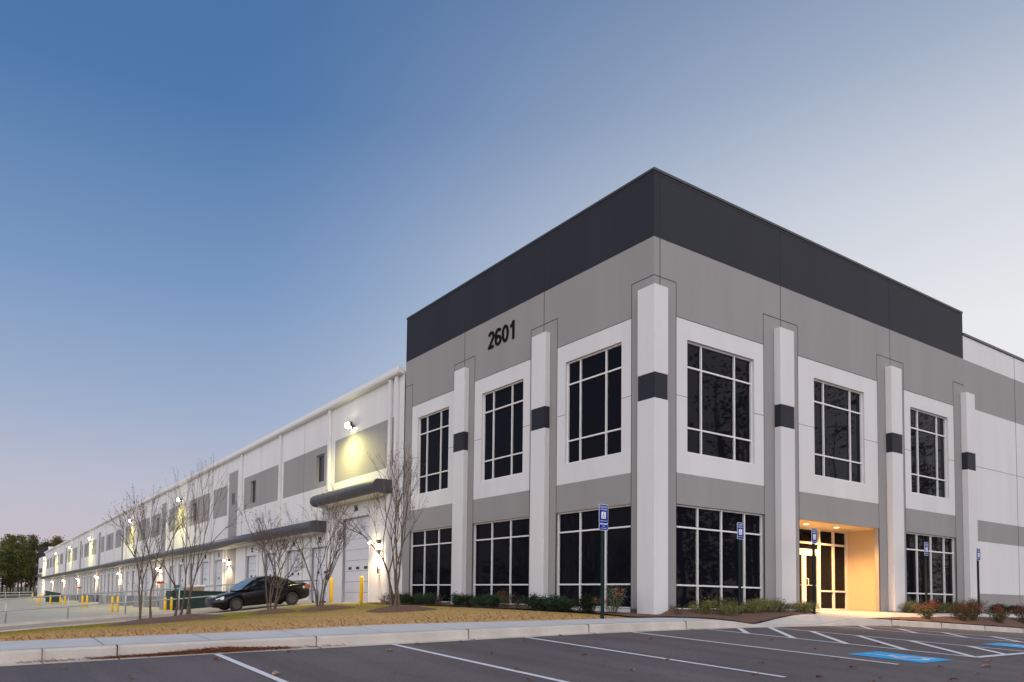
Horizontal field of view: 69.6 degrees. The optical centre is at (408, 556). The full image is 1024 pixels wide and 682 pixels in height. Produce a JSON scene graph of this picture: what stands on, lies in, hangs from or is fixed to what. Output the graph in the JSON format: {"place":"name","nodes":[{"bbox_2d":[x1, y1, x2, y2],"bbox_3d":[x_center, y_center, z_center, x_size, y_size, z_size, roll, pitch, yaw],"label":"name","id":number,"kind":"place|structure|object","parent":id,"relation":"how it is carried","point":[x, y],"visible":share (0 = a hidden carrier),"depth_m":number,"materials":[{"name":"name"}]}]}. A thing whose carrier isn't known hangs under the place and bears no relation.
{"place":"outdoors","nodes":[
{"label":"outdoors","id":0,"kind":"place"},
{"bbox_2d":[0,587,37,596],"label":"fence","id":1,"kind":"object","parent":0,"point":[24,593],"depth_m":238.72,"materials":[{"name":"grey metal"}]},
{"bbox_2d":[0,537,14,594],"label":"pine tree","id":2,"kind":"object","parent":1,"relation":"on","point":[5,543],"visible":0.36,"depth_m":210.12,"materials":[{"name":"green plant"}]},
{"bbox_2d":[0,543,19,594],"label":"pine tree","id":3,"kind":"object","parent":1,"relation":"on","point":[8,549],"visible":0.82,"depth_m":202.13,"materials":[{"name":"green plant"}]},
{"bbox_2d":[0,534,25,594],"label":"pine tree","id":4,"kind":"object","parent":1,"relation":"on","point":[11,585],"visible":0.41,"depth_m":209.73,"materials":[{"name":"green plant"}]},
{"bbox_2d":[6,534,32,594],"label":"pine tree","id":5,"kind":"object","parent":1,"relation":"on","point":[22,553],"visible":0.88,"depth_m":202.56,"materials":[{"name":"green plant"}]},
{"bbox_2d":[12,535,35,594],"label":"pine tree","id":6,"kind":"object","parent":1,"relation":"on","point":[26,541],"visible":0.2,"depth_m":212.14,"materials":[{"name":"green plant"}]},
{"bbox_2d":[22,534,39,593],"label":"pine tree","id":7,"kind":"object","parent":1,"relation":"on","point":[32,537],"visible":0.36,"depth_m":215.05,"materials":[{"name":"green plant"}]},
{"bbox_2d":[21,539,43,595],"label":"pine tree","id":8,"kind":"object","parent":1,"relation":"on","point":[33,545],"visible":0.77,"depth_m":198.53,"materials":[{"name":"green plant"}]},
{"bbox_2d":[0,597,169,623],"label":"truck court","id":9,"kind":"object","parent":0,"point":[51,613],"visible":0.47,"depth_m":57.44,"materials":[{"name":"concrete"}]},
{"bbox_2d":[45,591,60,601],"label":"waste bin","id":10,"kind":"object","parent":9,"relation":"on","point":[53,599],"visible":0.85,"depth_m":97.73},
{"bbox_2d":[78,587,97,601],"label":"dock stair","id":11,"kind":"object","parent":9,"relation":"on","point":[93,598],"visible":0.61,"depth_m":102.28,"materials":[{"name":"grey concrete"}]},
{"bbox_2d":[99,586,117,603],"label":"dock stair","id":12,"kind":"object","parent":9,"relation":"on","point":[103,598],"visible":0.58,"depth_m":86.21,"materials":[{"name":"silver metal"}]},
{"bbox_2d":[117,585,140,605],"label":"dock stair","id":13,"kind":"object","parent":9,"relation":"on","point":[122,597],"visible":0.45,"depth_m":75.32,"materials":[{"name":"silver metal"}]},
{"bbox_2d":[133,584,161,607],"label":"dock stair","id":14,"kind":"object","parent":9,"relation":"on","point":[144,604],"visible":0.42,"depth_m":67.81,"materials":[{"name":"grey concrete"}]},
{"bbox_2d":[165,590,226,609],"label":"waste container","id":15,"kind":"object","parent":9,"relation":"on","point":[195,603],"visible":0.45,"depth_m":50.31,"materials":[{"name":"green metal"}]},
{"bbox_2d":[0,602,328,630],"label":"ramp","id":16,"kind":"structure","parent":0,"point":[120,618],"depth_m":30.84,"materials":[{"name":"concrete"}]},
{"bbox_2d":[0,602,367,631],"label":"ramp kerb","id":17,"kind":"structure","parent":16,"relation":"on","point":[136,619],"depth_m":27.68,"materials":[{"name":"concrete"}]},
{"bbox_2d":[205,576,309,610],"bbox_3d":[-6.778,1.590,32.566,4.485,1.386,1.940,-4,0,-33],"label":"parked car","id":18,"kind":"object","parent":16,"relation":"on","point":[241,594],"visible":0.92,"depth_m":31.87,"materials":[{"name":"black paint"}]},
{"bbox_2d":[0,603,699,649],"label":"lawn","id":19,"kind":"structure","parent":0,"point":[172,625],"depth_m":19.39,"materials":[{"name":"brown plant"}]},
{"bbox_2d":[106,616,224,625],"bbox_3d":[-8.080,2.137,24.178,3.970,0.361,4.011,3,-4,-31],"label":"mulch ring","id":20,"kind":"object","parent":19,"relation":"on","point":[155,620],"visible":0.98,"depth_m":23.05,"materials":[{"name":"brown soil"}]},
{"bbox_2d":[105,484,201,618],"bbox_3d":[-8.680,-0.097,24.462,3.256,4.774,1.710,3,-4,-31],"label":"bare tree","id":21,"kind":"object","parent":20,"relation":"on","point":[141,571],"visible":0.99,"depth_m":24.47,"materials":[{"name":"brown plant"}]},
{"bbox_2d":[138,453,252,615],"bbox_3d":[-7.942,-0.722,26.146,3.310,6.074,3.334,-1,-3,31],"label":"bare tree","id":22,"kind":"object","parent":19,"relation":"on","point":[188,610],"visible":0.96,"depth_m":26.48,"materials":[{"name":"brown plant"}]},
{"bbox_2d":[248,609,296,614],"bbox_3d":[-4.764,1.982,26.035,1.930,0.260,1.638,3,-4,-31],"label":"mulch ring","id":23,"kind":"object","parent":19,"relation":"on","point":[273,611],"visible":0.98,"depth_m":25.65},
{"bbox_2d":[234,500,313,609],"bbox_3d":[-4.564,-0.018,26.490,3.069,4.283,2.588,-1,-3,28],"label":"bare tree","id":24,"kind":"object","parent":19,"relation":"on","point":[270,539],"visible":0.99,"depth_m":26.27,"materials":[{"name":"brown plant"}]},
{"bbox_2d":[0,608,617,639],"bbox_3d":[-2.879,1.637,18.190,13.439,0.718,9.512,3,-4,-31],"label":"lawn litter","id":25,"kind":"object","parent":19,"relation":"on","point":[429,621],"visible":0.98,"depth_m":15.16,"materials":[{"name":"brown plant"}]},
{"bbox_2d":[271,484,366,605],"bbox_3d":[-3.331,-0.355,26.766,3.211,4.720,2.627,0,-3,21],"label":"bare tree","id":26,"kind":"object","parent":19,"relation":"on","point":[328,574],"visible":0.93,"depth_m":26.60,"materials":[{"name":"brown plant"}]},
{"bbox_2d":[296,605,355,611],"bbox_3d":[-2.921,1.876,26.260,2.314,0.279,2.134,3,-4,-31],"label":"mulch ring","id":27,"kind":"object","parent":19,"relation":"on","point":[325,608],"visible":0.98,"depth_m":25.72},
{"bbox_2d":[366,605,437,612],"bbox_3d":[-0.245,1.667,23.188,2.523,0.246,2.300,3,-4,-31],"label":"mulch ring","id":28,"kind":"object","parent":19,"relation":"on","point":[394,609],"visible":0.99,"depth_m":22.51,"materials":[{"name":"brown soil"}]},
{"bbox_2d":[314,442,429,605],"bbox_3d":[-1.091,-1.020,23.623,3.946,5.625,2.411,2,-3,-14],"label":"bare tree","id":29,"kind":"object","parent":28,"relation":"on","point":[395,602],"visible":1,"depth_m":23.51,"materials":[{"name":"brown plant"}]},
{"bbox_2d":[410,591,427,604],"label":"boxwood shrub","id":30,"kind":"object","parent":19,"relation":"on","point":[418,599],"visible":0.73,"depth_m":28.11,"materials":[{"name":"green plant"}]},
{"bbox_2d":[422,592,438,605],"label":"boxwood shrub","id":31,"kind":"object","parent":19,"relation":"on","point":[428,599],"visible":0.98,"depth_m":27.55,"materials":[{"name":"green plant"}]},
{"bbox_2d":[448,591,466,606],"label":"boxwood shrub","id":32,"kind":"object","parent":19,"relation":"on","point":[455,597],"visible":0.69,"depth_m":25.91,"materials":[{"name":"green plant"}]},
{"bbox_2d":[467,593,487,607],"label":"boxwood shrub","id":33,"kind":"object","parent":19,"relation":"on","point":[476,601],"visible":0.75,"depth_m":24.75,"materials":[{"name":"green plant"}]},
{"bbox_2d":[481,592,505,607],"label":"boxwood shrub","id":34,"kind":"object","parent":19,"relation":"on","point":[492,599],"visible":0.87,"depth_m":24.14,"materials":[{"name":"green plant"}]},
{"bbox_2d":[520,592,546,610],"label":"boxwood shrub","id":35,"kind":"object","parent":19,"relation":"on","point":[529,603],"visible":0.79,"depth_m":22.32,"materials":[{"name":"green plant"}]},
{"bbox_2d":[541,593,566,611],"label":"boxwood shrub","id":36,"kind":"object","parent":19,"relation":"on","point":[552,601],"visible":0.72,"depth_m":21.35,"materials":[{"name":"green plant"}]},
{"bbox_2d":[563,592,599,613],"bbox_3d":[4.924,1.296,20.339,1.066,0.670,1.090,-1,-4,33],"label":"boxwood shrub","id":37,"kind":"object","parent":19,"relation":"on","point":[586,604],"visible":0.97,"depth_m":20.18,"materials":[{"name":"green plant"}]},
{"bbox_2d":[599,504,607,618],"bbox_3d":[4.573,0.159,17.180,0.300,2.804,0.064,3,-4,-31],"label":"parking sign","id":38,"kind":"object","parent":19,"relation":"on","point":[603,517],"visible":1,"depth_m":17.18,"materials":[{"name":"blue"}]},
{"bbox_2d":[592,583,630,614],"bbox_3d":[5.475,1.145,19.575,0.840,0.920,1.114,-2,-4,42],"label":"rose bush","id":39,"kind":"object","parent":19,"relation":"on","point":[613,603],"visible":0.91,"depth_m":19.54,"materials":[{"name":"green plant"}]},
{"bbox_2d":[0,618,724,649],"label":"sidewalk","id":40,"kind":"structure","parent":0,"point":[27,644],"depth_m":12.49,"materials":[{"name":"concrete"}]},
{"bbox_2d":[0,626,1023,681],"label":"parking lot","id":41,"kind":"structure","parent":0,"point":[550,659],"depth_m":10.61,"materials":[{"name":"grey asphalt"}]},
{"bbox_2d":[0,625,1013,665],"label":"gutter pan","id":42,"kind":"object","parent":41,"relation":"on","point":[48,662],"visible":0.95,"depth_m":12.51,"materials":[{"name":"concrete"}]},
{"bbox_2d":[16,644,345,662],"bbox_3d":[-3.087,1.422,10.762,4.839,0.196,0.254,3,-4,-31],"label":"pine straw","id":43,"kind":"object","parent":42,"relation":"on","point":[223,648],"visible":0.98,"depth_m":10.78,"materials":[{"name":"brown plant"}]},
{"bbox_2d":[0,619,1023,666],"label":"kerb","id":44,"kind":"structure","parent":42,"relation":"on","point":[36,655],"depth_m":12.70,"materials":[{"name":"concrete"}]},
{"bbox_2d":[214,626,1023,681],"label":"parking markings","id":45,"kind":"object","parent":41,"relation":"on","point":[282,680],"visible":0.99,"depth_m":12.57,"materials":[{"name":"white paint"}]},
{"bbox_2d":[852,651,950,662],"bbox_3d":[8.044,1.641,11.936,0.990,0.064,1.140,3,-4,-31],"label":"accessible marking","id":46,"kind":"object","parent":41,"relation":"on","point":[907,658],"visible":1,"depth_m":11.91,"materials":[{"name":"blue paint"}]},
{"bbox_2d":[0,0,1023,586],"label":"sky","id":47,"kind":"structure","parent":0,"point":[222,222],"materials":[{"name":"blue"}]},
{"bbox_2d":[368,601,812,622],"bbox_3d":[5.345,1.882,26.448,8.840,0.303,17.500,3,-4,-31],"label":"mulch bed","id":48,"kind":"object","parent":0,"point":[752,617],"visible":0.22,"depth_m":19.59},
{"bbox_2d":[497,588,515,608],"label":"rose bush","id":49,"kind":"object","parent":48,"relation":"on","point":[503,597],"visible":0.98,"depth_m":23.52,"materials":[{"name":"green plant"}]},
{"bbox_2d":[532,595,551,610],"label":"boxwood shrub","id":50,"kind":"object","parent":48,"relation":"on","point":[543,606],"visible":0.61,"depth_m":21.70,"materials":[{"name":"green plant"}]},
{"bbox_2d":[554,594,578,611],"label":"boxwood shrub","id":51,"kind":"object","parent":48,"relation":"on","point":[564,607],"visible":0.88,"depth_m":20.95,"materials":[{"name":"green plant"}]},
{"bbox_2d":[672,613,1022,627],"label":"bed ground","id":52,"kind":"structure","parent":0,"point":[843,619],"depth_m":21.91,"materials":[{"name":"brown soil"}]},
{"bbox_2d":[402,167,977,613],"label":"office building","id":53,"kind":"structure","parent":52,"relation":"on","point":[680,377],"depth_m":23.63,"materials":[{"name":"grey paint"}]},
{"bbox_2d":[410,526,451,601],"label":"window","id":54,"kind":"structure","parent":53,"relation":"in","point":[431,549],"depth_m":29.45,"materials":[{"name":"black glass"}]},
{"bbox_2d":[418,407,448,493],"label":"window","id":55,"kind":"structure","parent":53,"relation":"in","point":[434,427],"depth_m":29.69,"materials":[{"name":"black glass"}]},
{"bbox_2d":[473,517,528,604],"bbox_3d":[3.259,0.192,25.581,0.070,2.960,3.180,3,-4,-31],"label":"window","id":56,"kind":"structure","parent":53,"relation":"in","point":[501,547],"depth_m":25.58,"materials":[{"name":"black glass"}]},
{"bbox_2d":[483,380,522,480],"bbox_3d":[3.369,-4.412,25.784,0.070,3.260,2.336,3,-4,-31],"label":"window","id":57,"kind":"structure","parent":53,"relation":"in","point":[503,407],"depth_m":25.84,"materials":[{"name":"black glass"}]},
{"bbox_2d":[557,504,630,607],"bbox_3d":[5.543,0.038,21.809,0.070,2.960,3.064,3,-4,-31],"label":"window","id":58,"kind":"structure","parent":53,"relation":"in","point":[579,534],"depth_m":21.87,"materials":[{"name":"black glass"}]},
{"bbox_2d":[567,343,621,463],"bbox_3d":[5.634,-4.566,22.045,0.070,3.260,2.309,3,-4,-31],"label":"window","id":59,"kind":"structure","parent":53,"relation":"in","point":[593,380],"depth_m":22.07,"materials":[{"name":"black glass"}]},
{"bbox_2d":[687,341,751,463],"bbox_3d":[9.217,-4.519,21.644,3.135,3.260,0.070,3,-4,-31],"label":"window","id":60,"kind":"structure","parent":53,"relation":"in","point":[719,383],"depth_m":21.68,"materials":[{"name":"black glass"}]},
{"bbox_2d":[677,504,762,609],"bbox_3d":[9.130,0.084,21.403,4.090,2.960,0.070,3,-4,-31],"label":"window","id":61,"kind":"structure","parent":53,"relation":"in","point":[707,541],"depth_m":21.36,"materials":[{"name":"black glass"}]},
{"bbox_2d":[800,550,805,602],"bbox_3d":[13.779,0.819,25.801,0.937,2.120,0.153,3,-4,-31],"label":"door","id":62,"kind":"structure","parent":53,"relation":"in","point":[802,584],"depth_m":26.02,"materials":[{"name":"white metal"}]},
{"bbox_2d":[804,551,819,609],"bbox_3d":[14.585,0.860,26.288,0.937,2.120,0.153,3,-4,-31],"label":"door","id":63,"kind":"structure","parent":53,"relation":"in","point":[807,554],"depth_m":26.32,"materials":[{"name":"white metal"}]},
{"bbox_2d":[814,379,862,483],"bbox_3d":[14.667,-4.242,24.935,3.124,3.260,0.070,3,-4,-31],"label":"window","id":64,"kind":"structure","parent":53,"relation":"in","point":[837,410],"depth_m":25.00,"materials":[{"name":"black glass"}]},
{"bbox_2d":[910,408,946,498],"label":"window","id":65,"kind":"structure","parent":53,"relation":"in","point":[928,431],"depth_m":28.30,"materials":[{"name":"black glass"}]},
{"bbox_2d":[906,532,954,611],"bbox_3d":[20.001,0.635,27.966,3.970,2.960,0.070,3,-4,-31],"label":"window","id":66,"kind":"structure","parent":53,"relation":"in","point":[940,559],"depth_m":28.07,"materials":[{"name":"black glass"}]},
{"bbox_2d":[686,596,720,613],"bbox_3d":[7.861,1.318,19.504,0.944,0.541,0.930,1,-3,-7],"label":"abelia shrub","id":67,"kind":"object","parent":52,"relation":"on","point":[706,606],"visible":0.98,"depth_m":19.38,"materials":[{"name":"green plant"}]},
{"bbox_2d":[706,597,746,608],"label":"abelia shrub","id":68,"kind":"object","parent":52,"relation":"on","point":[723,602],"visible":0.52,"depth_m":20.33,"materials":[{"name":"green plant"}]},
{"bbox_2d":[712,602,747,615],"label":"abelia shrub","id":69,"kind":"object","parent":52,"relation":"on","point":[732,610],"visible":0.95,"depth_m":19.46,"materials":[{"name":"green plant"}]},
{"bbox_2d":[737,522,743,613],"bbox_3d":[9.129,0.381,20.072,0.290,2.652,0.064,3,-4,-31],"label":"parking sign","id":70,"kind":"object","parent":52,"relation":"on","point":[740,531],"visible":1,"depth_m":20.07,"materials":[{"name":"blue"}]},
{"bbox_2d":[736,598,763,613],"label":"abelia shrub","id":71,"kind":"object","parent":52,"relation":"on","point":[747,610],"visible":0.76,"depth_m":20.50,"materials":[{"name":"green plant"}]},
{"bbox_2d":[746,598,773,612],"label":"abelia shrub","id":72,"kind":"object","parent":52,"relation":"on","point":[763,604],"visible":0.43,"depth_m":20.92,"materials":[{"name":"green plant"}]},
{"bbox_2d":[754,595,785,611],"bbox_3d":[10.640,1.421,21.510,0.907,0.555,1.056,-1,-4,36],"label":"abelia shrub","id":73,"kind":"object","parent":52,"relation":"on","point":[773,606],"visible":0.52,"depth_m":21.30,"materials":[{"name":"green plant"}]},
{"bbox_2d":[770,600,795,611],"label":"abelia shrub","id":74,"kind":"object","parent":52,"relation":"on","point":[786,607],"visible":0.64,"depth_m":21.58,"materials":[{"name":"green plant"}]},
{"bbox_2d":[788,601,816,612],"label":"abelia shrub","id":75,"kind":"object","parent":52,"relation":"on","point":[806,606],"visible":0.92,"depth_m":21.88,"materials":[{"name":"green plant"}]},
{"bbox_2d":[811,528,816,613],"bbox_3d":[12.209,0.492,21.933,0.290,2.702,0.064,3,-4,-31],"label":"parking sign","id":76,"kind":"object","parent":52,"relation":"on","point":[814,535],"visible":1,"depth_m":21.93,"materials":[{"name":"blue"}]},
{"bbox_2d":[898,598,918,612],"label":"abelia shrub","id":77,"kind":"object","parent":52,"relation":"on","point":[906,608],"visible":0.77,"depth_m":26.02,"materials":[{"name":"green plant"}]},
{"bbox_2d":[912,599,940,618],"bbox_3d":[16.917,1.734,23.744,0.902,0.739,0.748,4,-4,-42],"label":"nandina shrub","id":78,"kind":"object","parent":52,"relation":"on","point":[929,610],"visible":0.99,"depth_m":23.62,"materials":[{"name":"red plant"}]},
{"bbox_2d":[924,542,928,613],"bbox_3d":[18.145,0.805,25.516,0.290,2.627,0.064,3,-4,-31],"label":"parking sign","id":79,"kind":"object","parent":52,"relation":"on","point":[926,551],"visible":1,"depth_m":25.51,"materials":[{"name":"blue"}]},
{"bbox_2d":[919,600,952,612],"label":"abelia shrub","id":80,"kind":"object","parent":52,"relation":"on","point":[941,607],"visible":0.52,"depth_m":27.07,"materials":[{"name":"green plant"}]},
{"bbox_2d":[882,616,1023,627],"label":"mulch bed","id":81,"kind":"object","parent":52,"relation":"on","point":[1012,622],"visible":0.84,"depth_m":25.26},
{"bbox_2d":[942,600,978,620],"bbox_3d":[18.912,1.865,24.918,0.888,0.818,1.024,3,-4,-34],"label":"nandina shrub","id":82,"kind":"object","parent":52,"relation":"on","point":[966,612],"visible":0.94,"depth_m":24.80,"materials":[{"name":"green plant"}]},
{"bbox_2d":[951,597,987,610],"bbox_3d":[22.004,1.913,28.577,1.370,0.723,1.319,4,-4,-42],"label":"abelia shrub","id":83,"kind":"object","parent":52,"relation":"on","point":[972,602],"visible":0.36,"depth_m":28.55,"materials":[{"name":"green plant"}]},
{"bbox_2d":[959,603,986,620],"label":"nandina shrub","id":84,"kind":"object","parent":52,"relation":"on","point":[974,616],"visible":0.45,"depth_m":25.36,"materials":[{"name":"red plant"}]},
{"bbox_2d":[976,548,979,613],"bbox_3d":[21.617,0.985,27.612,0.290,2.615,0.064,3,-4,-31],"label":"parking sign","id":85,"kind":"object","parent":52,"relation":"on","point":[978,580],"visible":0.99,"depth_m":27.61,"materials":[{"name":"blue"}]},
{"bbox_2d":[984,603,1012,623],"bbox_3d":[21.240,2.057,26.278,0.992,0.793,0.860,3,-4,-36],"label":"nandina shrub","id":86,"kind":"object","parent":52,"relation":"on","point":[1000,613],"visible":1,"depth_m":26.19,"materials":[{"name":"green plant"}]},
{"bbox_2d":[1008,603,1023,622],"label":"nandina shrub","id":87,"kind":"object","parent":52,"relation":"on","point":[1020,614],"visible":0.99,"depth_m":27.53,"materials":[{"name":"red plant"}]},
{"bbox_2d":[755,611,1023,624],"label":"entrance walk","id":88,"kind":"structure","parent":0,"point":[818,617],"depth_m":21.50,"materials":[{"name":"concrete"}]},
{"label":"ground","id":89,"kind":"structure","parent":0,"visible":0},
{"bbox_2d":[35,546,52,597],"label":"office building","id":90,"kind":"structure","parent":89,"relation":"on","point":[41,571],"depth_m":181.22,"materials":[{"name":"grey paint"}]},
{"bbox_2d":[0,600,311,626],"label":"retaining wall","id":91,"kind":"structure","parent":89,"relation":"on","point":[102,617],"depth_m":31.74,"materials":[{"name":"concrete"}]},
{"bbox_2d":[0,580,318,623],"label":"guard rail","id":92,"kind":"object","parent":91,"relation":"on","point":[67,606],"visible":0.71,"depth_m":31.92,"materials":[{"name":"silver metal"}]},
{"bbox_2d":[41,366,405,602],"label":"warehouse building","id":93,"kind":"structure","parent":89,"relation":"on","point":[311,455],"depth_m":43.22,"materials":[{"name":"grey paint"}]},
{"bbox_2d":[124,566,130,595],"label":"dock door","id":94,"kind":"structure","parent":93,"relation":"in","point":[128,587],"depth_m":85.38,"materials":[{"name":"white metal"}]},
{"bbox_2d":[130,565,136,595],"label":"dock door","id":95,"kind":"structure","parent":93,"relation":"in","point":[135,567],"depth_m":82.50,"materials":[{"name":"white metal"}]},
{"bbox_2d":[143,562,149,595],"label":"dock door","id":96,"kind":"structure","parent":93,"relation":"in","point":[148,570],"depth_m":76.11,"materials":[{"name":"white metal"}]},
{"bbox_2d":[167,558,175,590],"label":"dock door","id":97,"kind":"structure","parent":93,"relation":"in","point":[174,566],"depth_m":66.97,"materials":[{"name":"white metal"}]},
{"bbox_2d":[177,557,185,589],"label":"dock door","id":98,"kind":"structure","parent":93,"relation":"in","point":[182,580],"depth_m":64.00,"materials":[{"name":"white metal"}]},
{"bbox_2d":[187,555,197,584],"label":"dock door","id":99,"kind":"structure","parent":93,"relation":"in","point":[195,563],"depth_m":60.76,"materials":[{"name":"white metal"}]},
{"bbox_2d":[199,553,209,590],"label":"dock door","id":100,"kind":"structure","parent":93,"relation":"in","point":[206,570],"depth_m":57.57,"materials":[{"name":"white metal"}]},
{"bbox_2d":[212,550,223,590],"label":"dock door","id":101,"kind":"structure","parent":93,"relation":"in","point":[220,563],"depth_m":54.53,"materials":[{"name":"white metal"}]},
{"bbox_2d":[243,545,258,579],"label":"dock door","id":102,"kind":"structure","parent":93,"relation":"in","point":[253,560],"depth_m":48.24,"materials":[{"name":"white metal"}]},
{"bbox_2d":[262,541,279,575],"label":"dock door","id":103,"kind":"structure","parent":93,"relation":"in","point":[270,573],"depth_m":45.22,"materials":[{"name":"white metal"}]},
{"bbox_2d":[283,538,302,599],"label":"dock door","id":104,"kind":"structure","parent":93,"relation":"in","point":[297,575],"depth_m":42.00,"materials":[{"name":"white metal"}]},
{"bbox_2d":[307,533,330,602],"bbox_3d":[-4.759,0.808,38.572,0.425,3.950,2.740,3,-4,-31],"label":"dock door","id":105,"kind":"structure","parent":93,"relation":"in","point":[316,566],"depth_m":38.89,"materials":[{"name":"white metal"}]},
{"bbox_2d":[318,454,323,482],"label":"window","id":106,"kind":"structure","parent":93,"relation":"in","point":[320,458],"depth_m":39.33,"materials":[{"name":"grey glass"}]},
{"bbox_2d":[341,505,369,601],"bbox_3d":[-2.506,-0.136,35.114,0.225,4.745,2.860,3,-4,-31],"label":"dock door","id":107,"kind":"structure","parent":93,"relation":"in","point":[356,557],"depth_m":35.26,"materials":[{"name":"white metal"}]},
{"bbox_2d":[963,333,1023,611],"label":"end wall building","id":108,"kind":"structure","parent":89,"relation":"on","point":[993,379],"depth_m":31.23,"materials":[{"name":"grey paint"}]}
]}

